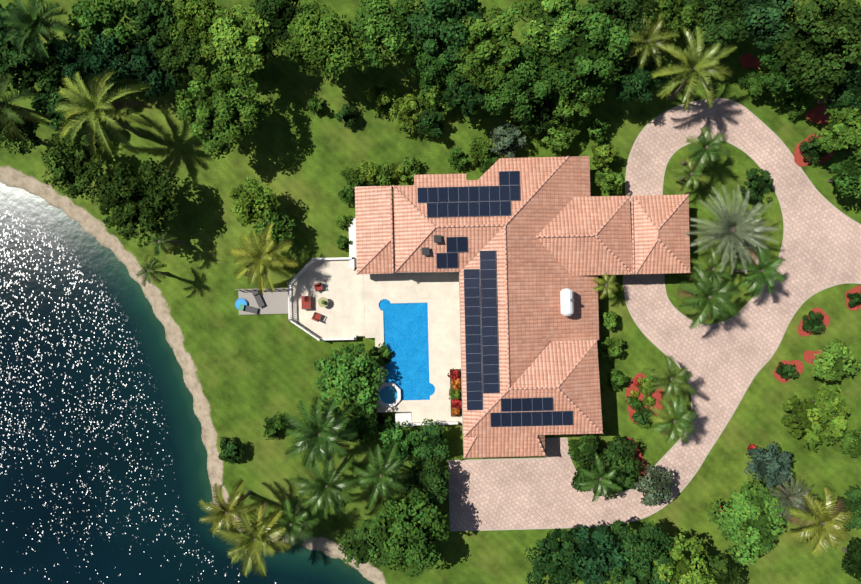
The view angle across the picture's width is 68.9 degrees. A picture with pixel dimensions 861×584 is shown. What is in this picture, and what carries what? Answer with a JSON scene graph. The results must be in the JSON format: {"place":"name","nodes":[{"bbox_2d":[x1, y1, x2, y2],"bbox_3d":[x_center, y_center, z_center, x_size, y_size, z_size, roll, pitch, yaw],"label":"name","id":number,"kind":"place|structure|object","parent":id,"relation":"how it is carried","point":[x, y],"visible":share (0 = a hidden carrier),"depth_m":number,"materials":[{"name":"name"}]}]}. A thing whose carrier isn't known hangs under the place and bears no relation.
{"place":"outdoors","nodes":[
{"label":"outdoors","id":0,"kind":"place"},
{"bbox_2d":[0,182,373,583],"bbox_3d":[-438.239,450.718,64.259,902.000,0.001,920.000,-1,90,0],"label":"lake water","id":1,"kind":"structure","parent":0,"point":[104,477],"depth_m":64.26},
{"bbox_2d":[0,0,860,583],"bbox_3d":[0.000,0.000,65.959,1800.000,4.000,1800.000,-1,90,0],"label":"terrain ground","id":2,"kind":"structure","parent":0,"point":[244,376],"depth_m":63.96,"materials":[{"name":"green plant"}]},
{"bbox_2d":[0,108,46,154],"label":"tree","id":3,"kind":"object","parent":2,"relation":"on","point":[27,128],"visible":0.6,"depth_m":59.75,"materials":[{"name":"green plant"}]},
{"bbox_2d":[0,68,50,142],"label":"palm","id":4,"kind":"object","parent":2,"relation":"on","point":[5,113],"visible":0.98,"depth_m":58.04,"materials":[{"name":"green plant"}]},
{"bbox_2d":[0,26,66,99],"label":"tree","id":5,"kind":"object","parent":2,"relation":"on","point":[26,65],"visible":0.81,"depth_m":58.67,"materials":[{"name":"green plant"}]},
{"bbox_2d":[0,0,75,63],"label":"palm","id":6,"kind":"object","parent":2,"relation":"on","point":[33,23],"visible":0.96,"depth_m":56.63,"materials":[{"name":"green plant"}]},
{"bbox_2d":[31,82,85,130],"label":"tree","id":7,"kind":"object","parent":2,"relation":"on","point":[47,101],"visible":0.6,"depth_m":59.51,"materials":[{"name":"green plant"}]},
{"bbox_2d":[41,131,104,199],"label":"tree","id":8,"kind":"object","parent":2,"relation":"on","point":[75,170],"visible":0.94,"depth_m":59.59,"materials":[{"name":"green plant"}]},
{"bbox_2d":[54,22,131,86],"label":"tree","id":9,"kind":"object","parent":2,"relation":"on","point":[102,56],"visible":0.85,"depth_m":58.45,"materials":[{"name":"green plant"}]},
{"bbox_2d":[68,0,137,51],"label":"tree","id":10,"kind":"object","parent":2,"relation":"on","point":[100,16],"visible":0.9,"depth_m":57.86,"materials":[{"name":"green plant"}]},
{"bbox_2d":[54,70,152,159],"bbox_3d":[-30.266,-16.524,59.584,8.655,9.172,8.527,-1,90,0],"label":"palm","id":11,"kind":"object","parent":2,"relation":"on","point":[90,107],"visible":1,"depth_m":56.68,"materials":[{"name":"green plant"}]},
{"bbox_2d":[91,157,180,247],"bbox_3d":[-27.784,-9.031,60.908,8.114,6.535,8.342,41,90,0],"label":"tree","id":12,"kind":"object","parent":2,"relation":"on","point":[141,199],"visible":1,"depth_m":58.84,"materials":[{"name":"green plant"}]},
{"bbox_2d":[122,34,182,99],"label":"tree","id":13,"kind":"object","parent":2,"relation":"on","point":[145,67],"visible":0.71,"depth_m":59.17,"materials":[{"name":"green plant"}]},
{"bbox_2d":[136,255,168,286],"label":"palm","id":14,"kind":"object","parent":2,"relation":"on","point":[149,270],"visible":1,"depth_m":59.55,"materials":[{"name":"green plant"}]},
{"bbox_2d":[127,0,181,48],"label":"tree","id":15,"kind":"object","parent":2,"relation":"on","point":[152,18],"visible":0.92,"depth_m":58.37,"materials":[{"name":"green plant"}]},
{"bbox_2d":[153,27,205,85],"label":"tree","id":16,"kind":"object","parent":2,"relation":"on","point":[181,54],"visible":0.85,"depth_m":58.41,"materials":[{"name":"green plant"}]},
{"bbox_2d":[167,0,222,62],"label":"tree","id":17,"kind":"object","parent":2,"relation":"on","point":[196,18],"visible":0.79,"depth_m":57.90,"materials":[{"name":"green plant"}]},
{"bbox_2d":[175,60,269,158],"bbox_3d":[-19.553,-17.541,60.352,7.962,7.617,8.233,-38,90,0],"label":"tree","id":18,"kind":"object","parent":2,"relation":"on","point":[216,107],"visible":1,"depth_m":57.98,"materials":[{"name":"green plant"}]},
{"bbox_2d":[197,479,259,536],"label":"palm","id":19,"kind":"object","parent":2,"relation":"on","point":[223,509],"visible":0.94,"depth_m":57.64,"materials":[{"name":"green plant"}]},
{"bbox_2d":[218,436,243,463],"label":"shrub","id":20,"kind":"object","parent":2,"relation":"on","point":[230,453],"visible":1,"depth_m":62.61,"materials":[{"name":"green plant"}]},
{"bbox_2d":[199,4,273,84],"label":"tree","id":21,"kind":"object","parent":2,"relation":"on","point":[239,45],"visible":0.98,"depth_m":57.77,"materials":[{"name":"green plant"}]},
{"bbox_2d":[215,500,290,577],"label":"palm","id":22,"kind":"object","parent":2,"relation":"on","point":[253,544],"visible":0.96,"depth_m":57.25,"materials":[{"name":"green plant"}]},
{"bbox_2d":[229,175,281,226],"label":"tree","id":23,"kind":"object","parent":2,"relation":"on","point":[254,202],"visible":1,"depth_m":60.11,"materials":[{"name":"green plant"}]},
{"bbox_2d":[238,289,289,314],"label":"platform slab","id":24,"kind":"structure","parent":2,"relation":"on","point":[275,301],"depth_m":63.82,"materials":[{"name":"grey concrete"}]},
{"bbox_2d":[230,221,297,293],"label":"palm","id":25,"kind":"object","parent":2,"relation":"on","point":[260,255],"visible":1,"depth_m":59.01,"materials":[{"name":"green plant"}]},
{"bbox_2d":[253,210,295,244],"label":"tree","id":26,"kind":"object","parent":2,"relation":"on","point":[280,226],"visible":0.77,"depth_m":60.92,"materials":[{"name":"green plant"}]},
{"bbox_2d":[249,0,318,62],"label":"tree","id":27,"kind":"object","parent":2,"relation":"on","point":[282,14],"visible":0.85,"depth_m":58.00,"materials":[{"name":"green plant"}]},
{"bbox_2d":[265,494,319,547],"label":"palm","id":28,"kind":"object","parent":2,"relation":"on","point":[293,524],"visible":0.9,"depth_m":58.43,"materials":[{"name":"green plant"}]},
{"bbox_2d":[282,395,357,471],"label":"palm","id":29,"kind":"object","parent":2,"relation":"on","point":[319,435],"visible":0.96,"depth_m":56.97,"materials":[{"name":"green plant"}]},
{"bbox_2d":[289,449,359,519],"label":"palm","id":30,"kind":"object","parent":2,"relation":"on","point":[325,487],"visible":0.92,"depth_m":57.01,"materials":[{"name":"green plant"}]},
{"bbox_2d":[282,0,370,80],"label":"tree","id":31,"kind":"object","parent":2,"relation":"on","point":[316,43],"visible":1,"depth_m":56.71,"materials":[{"name":"green plant"}]},
{"bbox_2d":[314,342,387,421],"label":"tree","id":32,"kind":"object","parent":2,"relation":"on","point":[350,375],"visible":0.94,"depth_m":60.03,"materials":[{"name":"green plant"}]},
{"bbox_2d":[338,404,378,446],"bbox_3d":[-6.844,12.782,62.176,3.922,3.939,4.251,15,90,0],"label":"bush","id":33,"kind":"object","parent":2,"relation":"on","point":[364,425],"visible":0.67,"depth_m":60.98,"materials":[{"name":"green plant"}]},
{"bbox_2d":[335,519,392,567],"bbox_3d":[-6.370,24.255,61.832,5.839,4.606,4.639,-1,90,0],"label":"bush","id":34,"kind":"object","parent":2,"relation":"on","point":[364,548],"visible":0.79,"depth_m":60.18,"materials":[{"name":"green plant"}]},
{"bbox_2d":[292,218,457,426],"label":"terrace and steps","id":35,"kind":"structure","parent":2,"relation":"on","point":[342,312],"depth_m":63.46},
{"bbox_2d":[351,442,410,507],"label":"palm","id":36,"kind":"object","parent":2,"relation":"on","point":[379,475],"visible":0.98,"depth_m":57.66,"materials":[{"name":"green plant"}]},
{"bbox_2d":[365,80,396,113],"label":"shrub","id":37,"kind":"object","parent":2,"relation":"on","point":[383,93],"visible":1,"depth_m":62.01,"materials":[{"name":"green plant"}]},
{"bbox_2d":[343,0,428,68],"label":"tree","id":38,"kind":"object","parent":2,"relation":"on","point":[381,24],"visible":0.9,"depth_m":57.21,"materials":[{"name":"green plant"}]},
{"bbox_2d":[378,420,420,461],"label":"tree","id":39,"kind":"object","parent":2,"relation":"on","point":[405,446],"visible":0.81,"depth_m":60.91,"materials":[{"name":"green plant"}]},
{"bbox_2d":[388,94,422,132],"bbox_3d":[-2.388,-17.686,62.426,3.408,3.301,3.652,-28,90,0],"label":"shrub","id":40,"kind":"object","parent":2,"relation":"on","point":[406,112],"visible":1,"depth_m":62.04,"materials":[{"name":"green plant"}]},
{"bbox_2d":[370,488,451,576],"bbox_3d":[-1.672,22.951,60.837,7.568,6.676,8.222,-23,90,0],"label":"tree","id":41,"kind":"object","parent":2,"relation":"on","point":[408,528],"visible":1,"depth_m":58.65,"materials":[{"name":"green plant"}]},
{"bbox_2d":[397,455,450,505],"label":"tree","id":42,"kind":"object","parent":2,"relation":"on","point":[428,479],"visible":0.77,"depth_m":60.33,"materials":[{"name":"green plant"}]},
{"bbox_2d":[416,107,443,137],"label":"shrub","id":43,"kind":"object","parent":2,"relation":"on","point":[429,123],"visible":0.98,"depth_m":62.02,"materials":[{"name":"green plant"}]},
{"bbox_2d":[415,418,449,460],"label":"tree","id":44,"kind":"object","parent":2,"relation":"on","point":[432,440],"visible":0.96,"depth_m":60.73,"materials":[{"name":"green plant"}]},
{"bbox_2d":[407,43,460,93],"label":"tree","id":45,"kind":"object","parent":2,"relation":"on","point":[432,72],"visible":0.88,"depth_m":58.46,"materials":[{"name":"green plant"}]},
{"bbox_2d":[415,81,453,122],"bbox_3d":[0.653,-19.148,62.495,3.889,3.168,3.710,43,90,0],"label":"shrub","id":46,"kind":"object","parent":2,"relation":"on","point":[432,100],"visible":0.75,"depth_m":62.11,"materials":[{"name":"green plant"}]},
{"bbox_2d":[406,0,483,63],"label":"tree","id":47,"kind":"object","parent":2,"relation":"on","point":[438,21],"visible":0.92,"depth_m":57.11,"materials":[{"name":"green plant"}]},
{"bbox_2d":[442,65,493,116],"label":"tree","id":48,"kind":"object","parent":2,"relation":"on","point":[469,97],"visible":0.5,"depth_m":58.97,"materials":[{"name":"green plant"}]},
{"bbox_2d":[467,135,493,163],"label":"shrub","id":49,"kind":"object","parent":2,"relation":"on","point":[479,150],"visible":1,"depth_m":62.42,"materials":[{"name":"green plant"}]},
{"bbox_2d":[452,5,519,93],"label":"tree","id":50,"kind":"object","parent":2,"relation":"on","point":[488,58],"visible":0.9,"depth_m":57.20,"materials":[{"name":"green plant"}]},
{"bbox_2d":[490,121,526,157],"bbox_3d":[7.700,-15.115,62.425,3.695,3.304,3.909,-1,90,0],"label":"shrub","id":51,"kind":"object","parent":2,"relation":"on","point":[506,134],"visible":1,"depth_m":61.79,"materials":[{"name":"green plant"}]},
{"bbox_2d":[481,40,558,120],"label":"tree","id":52,"kind":"object","parent":2,"relation":"on","point":[528,85],"visible":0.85,"depth_m":57.90,"materials":[{"name":"green plant"}]},
{"bbox_2d":[510,93,562,134],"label":"tree","id":53,"kind":"object","parent":2,"relation":"on","point":[543,112],"visible":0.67,"depth_m":60.62,"materials":[{"name":"green plant"}]},
{"bbox_2d":[503,0,589,64],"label":"tree","id":54,"kind":"object","parent":2,"relation":"on","point":[539,14],"visible":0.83,"depth_m":57.39,"materials":[{"name":"green plant"}]},
{"bbox_2d":[524,528,584,583],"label":"tree","id":55,"kind":"object","parent":2,"relation":"on","point":[555,562],"visible":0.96,"depth_m":58.28,"materials":[{"name":"green plant"}]},
{"bbox_2d":[536,103,582,152],"bbox_3d":[12.699,-16.302,62.327,4.131,3.512,4.565,39,90,0],"label":"shrub","id":56,"kind":"object","parent":2,"relation":"on","point":[561,131],"visible":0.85,"depth_m":61.74,"materials":[{"name":"green plant"}]},
{"bbox_2d":[552,72,604,116],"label":"tree","id":57,"kind":"object","parent":2,"relation":"on","point":[570,99],"visible":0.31,"depth_m":59.28,"materials":[{"name":"green plant"}]},
{"bbox_2d":[538,3,633,105],"bbox_3d":[14.214,-22.322,59.900,8.513,8.486,9.046,43,90,0],"label":"tree","id":58,"kind":"object","parent":2,"relation":"on","point":[585,59],"visible":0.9,"depth_m":57.33,"materials":[{"name":"green plant"}]},
{"bbox_2d":[565,524,628,583],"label":"tree","id":59,"kind":"object","parent":2,"relation":"on","point":[593,556],"visible":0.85,"depth_m":58.42,"materials":[{"name":"green plant"}]},
{"bbox_2d":[579,453,621,502],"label":"palm","id":60,"kind":"object","parent":2,"relation":"on","point":[599,478],"visible":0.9,"depth_m":60.22,"materials":[{"name":"green plant"}]},
{"bbox_2d":[591,143,619,168],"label":"shrub","id":61,"kind":"object","parent":2,"relation":"on","point":[604,155],"visible":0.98,"depth_m":62.19,"materials":[{"name":"green plant"}]},
{"bbox_2d":[571,435,643,499],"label":"tree","id":62,"kind":"object","parent":2,"relation":"on","point":[617,455],"visible":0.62,"depth_m":61.27,"materials":[{"name":"green plant"}]},
{"bbox_2d":[594,167,624,194],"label":"shrub","id":63,"kind":"object","parent":2,"relation":"on","point":[610,181],"visible":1,"depth_m":62.09,"materials":[{"name":"green plant"}]},
{"bbox_2d":[583,0,657,50],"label":"tree","id":64,"kind":"object","parent":2,"relation":"on","point":[627,11],"visible":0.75,"depth_m":57.51,"materials":[{"name":"green plant"}]},
{"bbox_2d":[610,54,667,103],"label":"tree","id":65,"kind":"object","parent":2,"relation":"on","point":[632,82],"visible":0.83,"depth_m":59.26,"materials":[{"name":"green plant"}]},
{"bbox_2d":[605,519,674,583],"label":"tree","id":66,"kind":"object","parent":2,"relation":"on","point":[644,551],"visible":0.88,"depth_m":58.41,"materials":[{"name":"green plant"}]},
{"bbox_2d":[626,373,664,424],"bbox_3d":[21.892,10.860,63.944,3.940,0.070,5.356,-1,90,0],"label":"mulch bed","id":67,"kind":"object","parent":2,"relation":"on","point":[656,395],"visible":0.38,"depth_m":63.91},
{"bbox_2d":[624,13,679,69],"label":"palm","id":68,"kind":"object","parent":2,"relation":"on","point":[651,37],"visible":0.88,"depth_m":57.48,"materials":[{"name":"green plant"}]},
{"bbox_2d":[634,465,673,506],"bbox_3d":[21.984,18.839,62.154,4.196,3.977,3.898,-28,90,0],"label":"shrub","id":69,"kind":"object","parent":2,"relation":"on","point":[654,486],"visible":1,"depth_m":60.92,"materials":[{"name":"green plant"}]},
{"bbox_2d":[448,98,860,530],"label":"driveway edging","id":70,"kind":"object","parent":2,"relation":"on","point":[657,463],"visible":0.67,"depth_m":63.94,"materials":[{"name":"beige"}]},
{"bbox_2d":[450,100,860,529],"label":"driveway pavers","id":71,"kind":"object","parent":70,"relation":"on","point":[724,362],"visible":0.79,"depth_m":63.93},
{"bbox_2d":[643,355,694,399],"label":"palm","id":72,"kind":"object","parent":2,"relation":"on","point":[669,379],"visible":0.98,"depth_m":58.49,"materials":[{"name":"green plant"}]},
{"bbox_2d":[648,396,697,444],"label":"palm","id":73,"kind":"object","parent":2,"relation":"on","point":[676,423],"visible":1,"depth_m":58.45,"materials":[{"name":"green plant"}]},
{"bbox_2d":[648,0,703,41],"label":"tree","id":74,"kind":"object","parent":2,"relation":"on","point":[672,13],"visible":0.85,"depth_m":58.40,"materials":[{"name":"green plant"}]},
{"bbox_2d":[650,533,716,583],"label":"tree","id":75,"kind":"object","parent":2,"relation":"on","point":[684,571],"visible":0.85,"depth_m":58.97,"materials":[{"name":"green plant"}]},
{"bbox_2d":[649,26,736,108],"bbox_3d":[24.308,-20.703,59.892,7.667,8.554,7.980,-1,90,0],"label":"palm","id":76,"kind":"object","parent":2,"relation":"on","point":[700,68],"visible":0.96,"depth_m":56.95,"materials":[{"name":"green plant"}]},
{"bbox_2d":[679,0,759,51],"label":"tree","id":77,"kind":"object","parent":2,"relation":"on","point":[723,19],"visible":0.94,"depth_m":57.86,"materials":[{"name":"green plant"}]},
{"bbox_2d":[696,551,742,583],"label":"tree","id":78,"kind":"object","parent":2,"relation":"on","point":[721,571],"visible":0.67,"depth_m":59.64,"materials":[{"name":"green plant"}]},
{"bbox_2d":[663,140,782,323],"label":"island lawn","id":79,"kind":"structure","parent":2,"relation":"on","point":[729,173],"depth_m":63.88,"materials":[{"name":"green plant"}]},
{"bbox_2d":[669,157,709,190],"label":"palm","id":80,"kind":"object","parent":79,"relation":"on","point":[691,174],"visible":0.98,"depth_m":60.27,"materials":[{"name":"green plant"}]},
{"bbox_2d":[681,125,731,169],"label":"palm","id":81,"kind":"object","parent":79,"relation":"on","point":[704,144],"visible":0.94,"depth_m":59.37,"materials":[{"name":"green plant"}]},
{"bbox_2d":[676,265,742,329],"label":"palm","id":82,"kind":"object","parent":79,"relation":"on","point":[717,298],"visible":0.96,"depth_m":58.77,"materials":[{"name":"green plant"}]},
{"bbox_2d":[689,248,732,286],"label":"palm","id":83,"kind":"object","parent":79,"relation":"on","point":[713,267],"visible":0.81,"depth_m":59.77,"materials":[{"name":"green plant"}]},
{"bbox_2d":[685,184,778,274],"bbox_3d":[28.771,-5.921,60.971,8.782,6.409,8.673,-1,90,0],"label":"palm","id":84,"kind":"object","parent":79,"relation":"on","point":[735,227],"visible":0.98,"depth_m":59.23,"materials":[{"name":"green plant"}]},
{"bbox_2d":[738,168,773,200],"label":"shrub","id":85,"kind":"object","parent":79,"relation":"on","point":[755,182],"visible":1,"depth_m":62.37,"materials":[{"name":"green plant"}]},
{"bbox_2d":[733,245,786,298],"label":"palm","id":86,"kind":"object","parent":79,"relation":"on","point":[762,270],"visible":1,"depth_m":59.33,"materials":[{"name":"green plant"}]},
{"bbox_2d":[707,478,789,564],"bbox_3d":[31.139,22.074,61.690,7.098,5.066,7.186,-29,90,0],"label":"tree","id":87,"kind":"object","parent":2,"relation":"on","point":[747,518],"visible":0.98,"depth_m":60.05,"materials":[{"name":"green plant"}]},
{"bbox_2d":[738,71,771,99],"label":"shrub","id":88,"kind":"object","parent":2,"relation":"on","point":[755,88],"visible":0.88,"depth_m":62.24,"materials":[{"name":"green plant"}]},
{"bbox_2d":[729,0,794,49],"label":"tree","id":89,"kind":"object","parent":2,"relation":"on","point":[770,13],"visible":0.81,"depth_m":57.62,"materials":[{"name":"green plant"}]},
{"bbox_2d":[744,441,793,487],"bbox_3d":[33.132,16.764,61.993,4.662,4.363,4.304,27,90,0],"label":"shrub","id":90,"kind":"object","parent":2,"relation":"on","point":[769,464],"visible":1,"depth_m":60.89,"materials":[{"name":"green plant"}]},
{"bbox_2d":[758,43,815,93],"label":"tree","id":91,"kind":"object","parent":2,"relation":"on","point":[777,67],"visible":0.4,"depth_m":59.93,"materials":[{"name":"green plant"}]},
{"bbox_2d":[765,471,815,519],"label":"palm","id":92,"kind":"object","parent":2,"relation":"on","point":[792,498],"visible":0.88,"depth_m":60.13,"materials":[{"name":"green plant"}]},
{"bbox_2d":[779,92,811,119],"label":"shrub","id":93,"kind":"object","parent":2,"relation":"on","point":[796,104],"visible":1,"depth_m":62.65,"materials":[{"name":"green plant"}]},
{"bbox_2d":[771,0,860,98],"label":"tree","id":94,"kind":"object","parent":2,"relation":"on","point":[821,34],"visible":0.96,"depth_m":57.18,"materials":[{"name":"green plant"}]},
{"bbox_2d":[781,384,850,451],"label":"tree","id":95,"kind":"object","parent":2,"relation":"on","point":[815,416],"visible":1,"depth_m":60.17,"materials":[{"name":"green plant"}]},
{"bbox_2d":[784,487,854,556],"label":"palm","id":96,"kind":"object","parent":2,"relation":"on","point":[827,525],"visible":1,"depth_m":58.94,"materials":[{"name":"green plant"}]},
{"bbox_2d":[811,338,860,381],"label":"tree","id":97,"kind":"object","parent":2,"relation":"on","point":[830,365],"visible":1,"depth_m":60.74,"materials":[{"name":"green plant"}]},
{"bbox_2d":[814,104,860,159],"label":"tree","id":98,"kind":"object","parent":2,"relation":"on","point":[843,130],"visible":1,"depth_m":59.40,"materials":[{"name":"green plant"}]},
{"bbox_2d":[817,61,860,111],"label":"tree","id":99,"kind":"object","parent":2,"relation":"on","point":[847,92],"visible":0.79,"depth_m":59.29,"materials":[{"name":"green plant"}]},
{"bbox_2d":[827,154,860,197],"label":"tree","id":100,"kind":"object","parent":2,"relation":"on","point":[847,176],"visible":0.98,"depth_m":60.38,"materials":[{"name":"green plant"}]},
{"bbox_2d":[837,485,860,531],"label":"tree","id":101,"kind":"object","parent":2,"relation":"on","point":[853,501],"visible":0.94,"depth_m":60.98,"materials":[{"name":"green plant"}]},
{"bbox_2d":[838,426,860,458],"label":"tree","id":102,"kind":"object","parent":2,"relation":"on","point":[851,442],"visible":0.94,"depth_m":60.88,"materials":[{"name":"green plant"}]},
{"bbox_2d":[841,540,860,581],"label":"tree","id":103,"kind":"object","parent":2,"relation":"on","point":[853,557],"visible":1,"depth_m":60.51,"materials":[{"name":"green plant"}]},
{"bbox_2d":[355,156,689,457],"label":"house roof","id":104,"kind":"structure","parent":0,"point":[550,344],"depth_m":59.75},
{"bbox_2d":[417,171,572,426],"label":"solar panels","id":105,"kind":"object","parent":104,"relation":"on","point":[463,201],"visible":0.98,"depth_m":59.14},
{"bbox_2d":[356,156,690,458],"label":"roof ridge caps","id":106,"kind":"object","parent":104,"relation":"on","point":[506,280],"visible":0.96,"depth_m":59.44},
{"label":"deck sides and pool basin","id":107,"kind":"structure","parent":0,"visible":0},
{"bbox_2d":[379,299,434,399],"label":"pool water","id":108,"kind":"structure","parent":107,"relation":"in","point":[406,336],"depth_m":63.11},
{"bbox_2d":[364,270,461,422],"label":"pool deck","id":109,"kind":"structure","parent":107,"relation":"on","point":[440,290],"depth_m":63.01,"materials":[{"name":"stone"}]},
{"bbox_2d":[377,382,400,406],"bbox_3d":[-4.186,10.297,63.609,2.402,1.800,2.402,-1,90,0],"label":"spa","id":110,"kind":"object","parent":109,"relation":"on","point":[389,395],"visible":0.92,"depth_m":62.75,"materials":[{"name":"liquid"}]},
{"bbox_2d":[375,296,438,403],"bbox_3d":[-2.349,5.771,63.005,6.164,0.001,10.888,-1,90,0],"label":"pool coping","id":111,"kind":"object","parent":109,"relation":"on","point":[428,301],"visible":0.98,"depth_m":63.01,"materials":[{"name":"beige"}]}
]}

